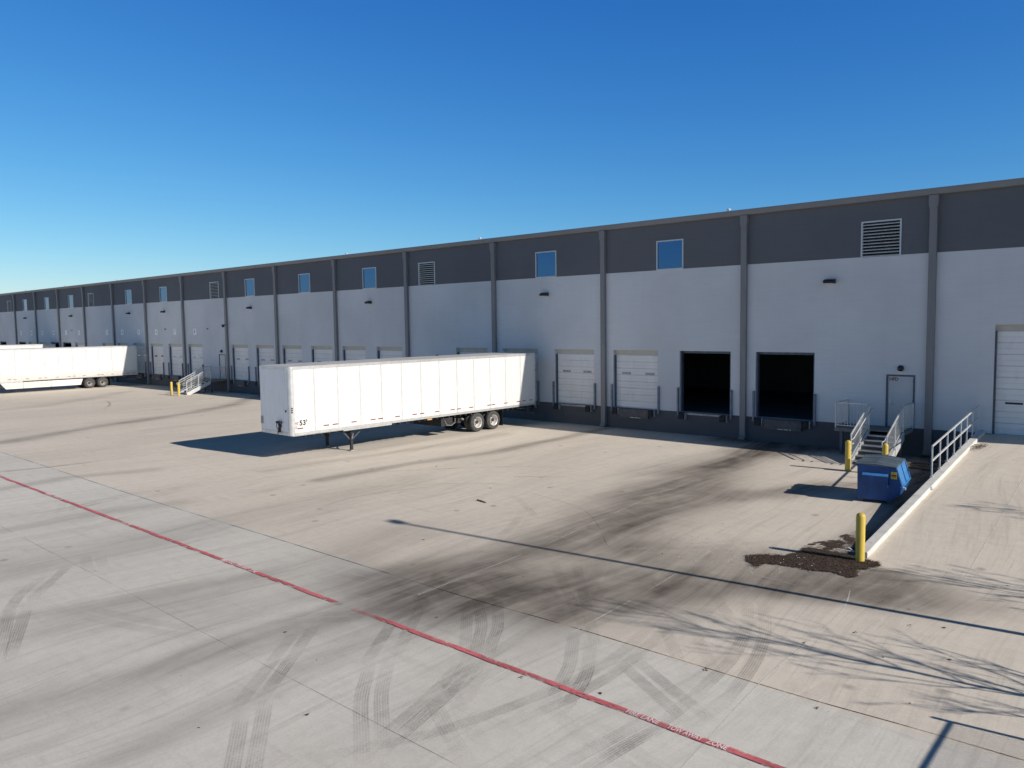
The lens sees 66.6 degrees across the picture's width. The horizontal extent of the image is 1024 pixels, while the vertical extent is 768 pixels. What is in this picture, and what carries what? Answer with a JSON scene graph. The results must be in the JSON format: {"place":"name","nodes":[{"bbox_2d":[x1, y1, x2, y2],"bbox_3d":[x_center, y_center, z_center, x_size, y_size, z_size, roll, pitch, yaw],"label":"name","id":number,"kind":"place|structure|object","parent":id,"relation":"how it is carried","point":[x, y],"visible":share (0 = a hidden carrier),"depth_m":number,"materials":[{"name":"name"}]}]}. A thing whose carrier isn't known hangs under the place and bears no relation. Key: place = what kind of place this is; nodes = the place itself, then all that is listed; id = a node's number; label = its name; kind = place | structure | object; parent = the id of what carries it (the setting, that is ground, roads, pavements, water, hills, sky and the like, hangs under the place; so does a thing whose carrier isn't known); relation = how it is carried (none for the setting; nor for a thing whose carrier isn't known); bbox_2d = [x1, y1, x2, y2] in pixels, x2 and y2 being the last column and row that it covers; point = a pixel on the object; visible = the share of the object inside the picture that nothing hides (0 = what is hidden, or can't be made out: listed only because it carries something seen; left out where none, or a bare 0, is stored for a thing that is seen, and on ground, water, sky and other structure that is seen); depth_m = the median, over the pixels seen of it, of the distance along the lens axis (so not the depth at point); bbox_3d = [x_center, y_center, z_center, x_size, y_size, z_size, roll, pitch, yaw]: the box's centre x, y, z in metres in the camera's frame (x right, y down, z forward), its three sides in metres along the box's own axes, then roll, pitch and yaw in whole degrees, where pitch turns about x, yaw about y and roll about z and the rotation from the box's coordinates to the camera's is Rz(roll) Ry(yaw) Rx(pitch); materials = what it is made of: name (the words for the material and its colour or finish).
{"place":"outdoors","nodes":[
{"label":"outdoors","id":0,"kind":"place"},
{"bbox_2d":[0,381,1023,767],"bbox_3d":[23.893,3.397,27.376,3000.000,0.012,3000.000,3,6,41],"label":"ground","id":1,"kind":"structure","parent":0,"point":[124,645],"depth_m":16.20,"materials":[{"name":"concrete"}]},
{"bbox_2d":[0,344,55,348],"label":"semi trailer","id":2,"kind":"object","parent":1,"relation":"on","point":[19,346],"visible":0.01,"depth_m":96.03,"materials":[{"name":"metal"}]},
{"bbox_2d":[0,345,137,388],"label":"semi trailer","id":3,"kind":"object","parent":1,"relation":"on","point":[89,366],"visible":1,"depth_m":76.54,"materials":[{"name":"metal"}]},
{"bbox_2d":[170,382,172,394],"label":"bollard","id":4,"kind":"object","parent":1,"relation":"on","point":[171,388],"visible":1,"depth_m":68.53,"materials":[{"name":"metal"}]},
{"bbox_2d":[177,382,179,395],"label":"bollard","id":5,"kind":"object","parent":1,"relation":"on","point":[178,387],"visible":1,"depth_m":67.59,"materials":[{"name":"metal"}]},
{"bbox_2d":[176,366,225,394],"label":"dock stairs","id":6,"kind":"structure","parent":1,"relation":"on","point":[199,385],"depth_m":70.06,"materials":[{"name":"metal"}]},
{"bbox_2d":[0,476,784,767],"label":"fire lane stripe","id":7,"kind":"object","parent":1,"relation":"on","point":[676,729],"visible":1,"depth_m":13.29,"materials":[{"name":"red paint"}]},
{"bbox_2d":[259,352,535,450],"bbox_3d":[-5.144,0.724,40.643,2.628,4.130,16.386,3,6,43],"label":"semi trailer","id":8,"kind":"object","parent":1,"relation":"on","point":[475,392],"visible":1,"depth_m":38.14,"materials":[{"name":"metal"}]},
{"bbox_2d":[7,466,1007,727],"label":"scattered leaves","id":9,"kind":"object","parent":1,"relation":"on","point":[705,668],"visible":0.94,"depth_m":13.49,"materials":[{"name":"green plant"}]},
{"bbox_2d":[629,443,987,609],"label":"leaf litter","id":10,"kind":"object","parent":1,"relation":"on","point":[837,557],"visible":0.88,"depth_m":18.98,"materials":[{"name":"brown plant"}]},
{"bbox_2d":[907,465,937,470],"bbox_3d":[16.065,3.261,29.971,0.290,0.035,1.700,-5,6,-42],"label":"wooden board","id":11,"kind":"object","parent":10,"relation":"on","point":[926,468],"visible":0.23,"depth_m":30.15,"materials":[{"name":"brown wood"}]},
{"bbox_2d":[746,531,880,577],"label":"scattered dead leaves","id":12,"kind":"object","parent":1,"relation":"on","point":[840,567],"visible":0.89,"depth_m":18.99,"materials":[{"name":"brown plant"}]},
{"bbox_2d":[844,440,850,470],"bbox_3d":[12.971,2.756,30.072,0.270,1.190,0.270,3,6,41],"label":"bollard","id":13,"kind":"object","parent":1,"relation":"on","point":[847,455],"visible":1,"depth_m":30.00,"materials":[{"name":"metal"}]},
{"bbox_2d":[855,513,865,561],"bbox_3d":[8.428,3.699,18.842,0.270,1.190,0.270,3,6,41],"label":"bollard","id":14,"kind":"object","parent":1,"relation":"on","point":[860,538],"visible":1,"depth_m":18.76,"materials":[{"name":"metal"}]},
{"bbox_2d":[834,399,913,464],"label":"dock stairs","id":15,"kind":"structure","parent":1,"relation":"on","point":[874,439],"depth_m":32.25,"materials":[{"name":"metal"}]},
{"bbox_2d":[855,454,910,503],"bbox_3d":[12.153,3.061,25.411,1.482,1.331,2.080,2,5,34],"label":"dumpster","id":16,"kind":"object","parent":1,"relation":"on","point":[884,477],"visible":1,"depth_m":24.75,"materials":[{"name":"metal"}]},
{"bbox_2d":[882,443,887,454],"bbox_3d":[13.983,2.810,29.195,0.270,1.190,0.270,3,6,41],"label":"bollard","id":17,"kind":"object","parent":1,"relation":"on","point":[885,448],"visible":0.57,"depth_m":29.08,"materials":[{"name":"metal"}]},
{"bbox_2d":[907,464,940,467],"bbox_3d":[16.291,3.236,30.705,2.100,0.035,0.290,2,5,36],"label":"wooden board","id":18,"kind":"object","parent":1,"relation":"on","point":[929,466],"visible":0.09,"depth_m":30.74,"materials":[{"name":"brown wood"}]},
{"bbox_2d":[906,461,942,465],"bbox_3d":[16.603,3.191,31.226,1.600,0.035,0.290,1,5,27],"label":"wooden board","id":19,"kind":"object","parent":1,"relation":"on","point":[923,463],"visible":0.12,"depth_m":31.17,"materials":[{"name":"brown wood"}]},
{"bbox_2d":[865,430,984,557],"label":"curb wall","id":20,"kind":"structure","parent":1,"relation":"on","point":[880,535],"depth_m":23.15,"materials":[{"name":"concrete"}]},
{"bbox_2d":[929,406,978,476],"bbox_3d":[16.229,2.023,28.376,0.103,1.745,8.256,3,6,40],"label":"ramp railing","id":21,"kind":"object","parent":20,"relation":"on","point":[954,439],"visible":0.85,"depth_m":27.90,"materials":[{"name":"grey metal"}]},
{"bbox_2d":[867,434,1023,593],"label":"ramp","id":22,"kind":"structure","parent":1,"relation":"on","point":[962,521],"depth_m":20.83,"materials":[{"name":"beige concrete"}]},
{"bbox_2d":[0,178,1023,457],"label":"warehouse","id":23,"kind":"structure","parent":0,"point":[788,324],"depth_m":41.19,"materials":[{"name":"paint"}]},
{"bbox_2d":[23,299,26,310],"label":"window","id":24,"kind":"structure","parent":23,"relation":"in","point":[25,300],"depth_m":105.67,"materials":[{"name":"blue glass"}]},
{"bbox_2d":[44,297,48,309],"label":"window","id":25,"kind":"structure","parent":23,"relation":"in","point":[46,300],"depth_m":100.26,"materials":[{"name":"blue glass"}]},
{"bbox_2d":[68,295,73,307],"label":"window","id":26,"kind":"structure","parent":23,"relation":"in","point":[70,297],"depth_m":94.81,"materials":[{"name":"blue glass"}]},
{"bbox_2d":[76,343,83,346],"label":"dock door","id":27,"kind":"structure","parent":23,"relation":"in","point":[78,344],"depth_m":94.25,"materials":[{"name":"white metal"}]},
{"bbox_2d":[125,290,131,303],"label":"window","id":28,"kind":"structure","parent":23,"relation":"in","point":[128,294],"depth_m":83.92,"materials":[{"name":"blue glass"}]},
{"bbox_2d":[135,343,145,372],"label":"dock door","id":29,"kind":"structure","parent":23,"relation":"in","point":[141,355],"depth_m":83.31,"materials":[{"name":"white metal"}]},
{"bbox_2d":[151,344,163,373],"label":"dock door","id":30,"kind":"structure","parent":23,"relation":"in","point":[157,349],"depth_m":80.74,"materials":[{"name":"white metal"}]},
{"bbox_2d":[159,286,166,301],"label":"window frame","id":31,"kind":"structure","parent":23,"relation":"in","point":[162,290],"depth_m":78.47,"materials":[{"name":"blue glass"}]},
{"bbox_2d":[170,344,182,375],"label":"dock door","id":32,"kind":"structure","parent":23,"relation":"in","point":[175,349],"depth_m":78.00,"materials":[{"name":"white metal"}]},
{"bbox_2d":[189,344,202,375],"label":"dock door","id":33,"kind":"structure","parent":23,"relation":"in","point":[196,360],"depth_m":75.30,"materials":[{"name":"white metal"}]},
{"bbox_2d":[220,355,224,378],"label":"person door","id":34,"kind":"structure","parent":23,"relation":"in","point":[222,357],"depth_m":71.59,"materials":[{"name":"metal"}]},
{"bbox_2d":[233,345,248,379],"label":"dock door","id":35,"kind":"structure","parent":23,"relation":"in","point":[240,352],"depth_m":69.80,"materials":[{"name":"metal"}]},
{"bbox_2d":[244,278,254,296],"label":"window frame","id":36,"kind":"structure","parent":23,"relation":"in","point":[249,283],"depth_m":67.58,"materials":[{"name":"blue glass"}]},
{"bbox_2d":[257,345,273,380],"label":"dock door","id":37,"kind":"structure","parent":23,"relation":"in","point":[262,350],"depth_m":67.07,"materials":[{"name":"metal"}]},
{"bbox_2d":[283,345,301,363],"bbox_3d":[-17.917,-1.597,64.151,2.820,3.153,0.180,3,6,41],"label":"dock door","id":38,"kind":"structure","parent":23,"relation":"in","point":[290,351],"depth_m":64.28,"materials":[{"name":"metal"}]},
{"bbox_2d":[298,273,310,292],"bbox_3d":[-16.522,-8.026,62.125,1.580,1.530,0.130,3,6,41],"label":"window frame","id":39,"kind":"structure","parent":23,"relation":"in","point":[303,279],"depth_m":62.14,"materials":[{"name":"blue glass"}]},
{"bbox_2d":[312,346,332,361],"bbox_3d":[-14.826,-1.430,61.432,2.820,3.153,0.180,3,6,41],"label":"dock door","id":40,"kind":"structure","parent":23,"relation":"in","point":[319,353],"depth_m":61.55,"materials":[{"name":"metal"}]},
{"bbox_2d":[343,346,365,360],"bbox_3d":[-11.736,-1.264,58.715,2.820,3.153,0.180,3,6,41],"label":"dock door","id":41,"kind":"structure","parent":23,"relation":"in","point":[356,352],"depth_m":58.77,"materials":[{"name":"metal"}]},
{"bbox_2d":[362,267,376,288],"bbox_3d":[-10.341,-7.693,56.689,1.580,1.530,0.130,3,6,41],"label":"window frame","id":42,"kind":"structure","parent":23,"relation":"in","point":[369,280],"depth_m":56.70,"materials":[{"name":"blue glass"}]},
{"bbox_2d":[378,347,401,358],"bbox_3d":[-8.645,-1.097,55.996,2.820,3.153,0.180,3,6,41],"label":"dock door","id":43,"kind":"structure","parent":23,"relation":"in","point":[394,352],"depth_m":56.04,"materials":[{"name":"metal"}]},
{"bbox_2d":[457,348,487,354],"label":"dock door","id":44,"kind":"structure","parent":23,"relation":"in","point":[460,350],"depth_m":50.59,"materials":[{"name":"metal"}]},
{"bbox_2d":[505,348,537,400],"bbox_3d":[0.655,-0.602,47.877,2.820,3.151,0.070,3,6,41],"label":"dock door","id":45,"kind":"structure","parent":23,"relation":"in","point":[535,351],"depth_m":47.23,"materials":[{"name":"metal"}]},
{"bbox_2d":[535,250,556,277],"bbox_3d":[2.021,-7.028,45.817,1.580,1.530,0.130,3,6,41],"label":"window","id":46,"kind":"structure","parent":23,"relation":"in","point":[546,261],"depth_m":45.82,"materials":[{"name":"blue glass"}]},
{"bbox_2d":[556,349,593,404],"bbox_3d":[3.717,-0.431,45.125,2.820,3.153,0.180,3,6,41],"label":"dock door","id":47,"kind":"structure","parent":23,"relation":"in","point":[567,360],"depth_m":45.21,"materials":[{"name":"metal"}]},
{"bbox_2d":[614,350,657,408],"bbox_3d":[6.807,-0.265,42.407,2.820,3.153,0.180,3,6,41],"label":"dock door","id":48,"kind":"structure","parent":23,"relation":"in","point":[647,360],"depth_m":42.47,"materials":[{"name":"metal"}]},
{"bbox_2d":[656,239,683,270],"bbox_3d":[8.202,-6.695,40.381,1.580,1.530,0.130,3,6,41],"label":"window","id":49,"kind":"structure","parent":23,"relation":"in","point":[669,253],"depth_m":40.37,"materials":[{"name":"blue glass"}]},
{"bbox_2d":[887,376,912,427],"bbox_3d":[16.698,0.765,33.504,1.004,2.177,0.123,3,6,41],"label":"person door","id":50,"kind":"structure","parent":23,"relation":"in","point":[900,389],"depth_m":33.55,"materials":[{"name":"metal"}]},
{"bbox_2d":[0,0,1023,293],"label":"sky","id":51,"kind":"structure","parent":0,"point":[139,138],"materials":[{"name":"blue"}]}
]}

